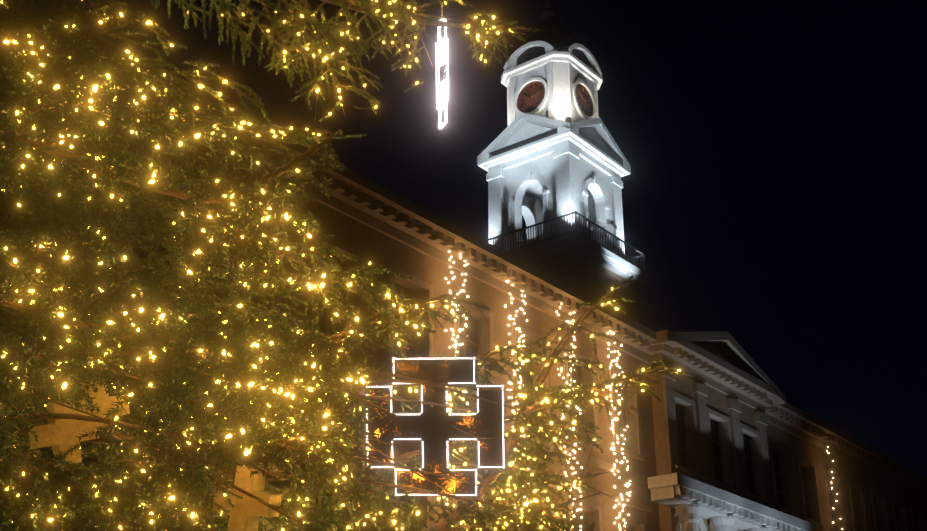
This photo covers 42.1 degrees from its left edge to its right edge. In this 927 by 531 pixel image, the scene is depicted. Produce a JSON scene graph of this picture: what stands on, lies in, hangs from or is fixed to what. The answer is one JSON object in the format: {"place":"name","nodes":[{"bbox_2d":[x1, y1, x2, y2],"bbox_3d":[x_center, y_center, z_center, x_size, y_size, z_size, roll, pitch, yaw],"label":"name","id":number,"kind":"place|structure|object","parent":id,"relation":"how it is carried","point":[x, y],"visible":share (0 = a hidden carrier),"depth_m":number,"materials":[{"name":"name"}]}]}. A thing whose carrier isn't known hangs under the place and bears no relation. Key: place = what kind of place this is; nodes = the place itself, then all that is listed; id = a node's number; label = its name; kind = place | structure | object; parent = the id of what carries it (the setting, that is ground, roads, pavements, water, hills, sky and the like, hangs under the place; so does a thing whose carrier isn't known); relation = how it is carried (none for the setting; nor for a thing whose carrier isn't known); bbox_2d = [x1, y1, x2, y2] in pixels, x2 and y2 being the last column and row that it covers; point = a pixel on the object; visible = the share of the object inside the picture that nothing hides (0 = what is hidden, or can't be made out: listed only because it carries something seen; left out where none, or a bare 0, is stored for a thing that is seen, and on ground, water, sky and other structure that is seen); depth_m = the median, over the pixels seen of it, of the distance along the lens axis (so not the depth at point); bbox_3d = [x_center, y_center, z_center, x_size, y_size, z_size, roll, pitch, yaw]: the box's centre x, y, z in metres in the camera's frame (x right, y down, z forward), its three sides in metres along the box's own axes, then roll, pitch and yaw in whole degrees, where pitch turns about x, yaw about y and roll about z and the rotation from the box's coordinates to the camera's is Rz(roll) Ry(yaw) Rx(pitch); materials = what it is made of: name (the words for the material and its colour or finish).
{"place":"outdoors","nodes":[
{"label":"outdoors","id":0,"kind":"place"},
{"bbox_2d":[0,0,926,475],"label":"sky","id":1,"kind":"structure","parent":0,"point":[774,194],"materials":[{"name":"black"}]},
{"label":"ground","id":2,"kind":"structure","parent":0,"visible":0},
{"bbox_2d":[0,0,674,530],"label":"tree branches","id":3,"kind":"object","parent":2,"relation":"on","point":[338,336],"visible":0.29,"depth_m":4.67,"materials":[{"name":"brown plant"}]},
{"bbox_2d":[28,363,98,466],"bbox_3d":[-1.405,0.511,4.207,0.220,0.370,0.066,-4,-9,-40],"label":"cross ornament","id":4,"kind":"object","parent":3,"relation":"attached to","point":[58,435],"visible":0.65,"depth_m":4.17,"materials":[{"name":"paint"}]},
{"bbox_2d":[74,342,129,432],"bbox_3d":[-1.380,0.462,4.508,0.220,0.370,0.066,-4,-9,-40],"label":"cross ornament","id":5,"kind":"object","parent":3,"relation":"attached to","point":[104,399],"visible":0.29,"depth_m":4.48,"materials":[{"name":"paint"}]},
{"bbox_2d":[213,465,281,530],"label":"cross ornament","id":6,"kind":"object","parent":3,"relation":"attached to","point":[246,512],"visible":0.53,"depth_m":4.83,"materials":[{"name":"paint"}]},
{"bbox_2d":[0,0,676,530],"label":"light cable","id":7,"kind":"object","parent":3,"relation":"attached to","point":[252,296],"visible":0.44,"depth_m":4.51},
{"bbox_2d":[1,0,680,530],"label":"fairy lights","id":8,"kind":"object","parent":7,"relation":"attached to","point":[265,284],"visible":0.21,"depth_m":4.54},
{"bbox_2d":[0,0,690,530],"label":"spruce branchlets","id":9,"kind":"object","parent":3,"relation":"attached to","point":[246,272],"visible":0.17,"depth_m":4.80,"materials":[{"name":"green plant"}]},
{"bbox_2d":[365,302,505,495],"bbox_3d":[-0.128,0.589,5.334,0.620,0.870,0.011,-1,2,5],"label":"cross ornament","id":10,"kind":"object","parent":3,"relation":"attached to","point":[434,430],"visible":0.96,"depth_m":5.33,"materials":[{"name":"white plastic"}]},
{"bbox_2d":[366,358,503,495],"bbox_3d":[-0.126,0.714,5.338,0.621,0.572,0.317,1,-23,-2],"label":"cross-shaped light decoration","id":11,"kind":"object","parent":10,"relation":"attached to","point":[449,414],"visible":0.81,"depth_m":5.33},
{"bbox_2d":[436,19,447,129],"bbox_3d":[-0.123,-1.247,7.011,0.010,0.870,0.620,1,13,4],"label":"hanging ornament","id":12,"kind":"object","parent":3,"relation":"attached to","point":[442,71],"visible":0.75,"depth_m":7.00,"materials":[{"name":"plastic"}]},
{"bbox_2d":[436,19,448,128],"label":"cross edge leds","id":13,"kind":"object","parent":12,"relation":"attached to","point":[438,68],"visible":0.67,"depth_m":6.97,"materials":[{"name":"white plastic"}]},
{"bbox_2d":[0,0,703,530],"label":"spruce","id":14,"kind":"object","parent":2,"relation":"on","point":[60,246],"depth_m":4.55,"materials":[{"name":"green plant"}]},
{"bbox_2d":[0,33,926,530],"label":"town hall","id":15,"kind":"structure","parent":2,"relation":"on","point":[732,441],"depth_m":39.46,"materials":[{"name":"paint"}]},
{"bbox_2d":[477,0,647,321],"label":"clock tower","id":16,"kind":"structure","parent":15,"relation":"on","point":[553,177],"depth_m":52.64,"materials":[{"name":"paint"}]},
{"bbox_2d":[481,117,626,247],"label":"tower floodlight fixtures","id":17,"kind":"object","parent":16,"relation":"on","point":[567,119],"visible":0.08,"depth_m":51.45,"materials":[{"name":"metal"}]},
{"bbox_2d":[443,251,840,530],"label":"string lights","id":18,"kind":"object","parent":15,"relation":"attached to","point":[566,383],"visible":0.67,"depth_m":36.44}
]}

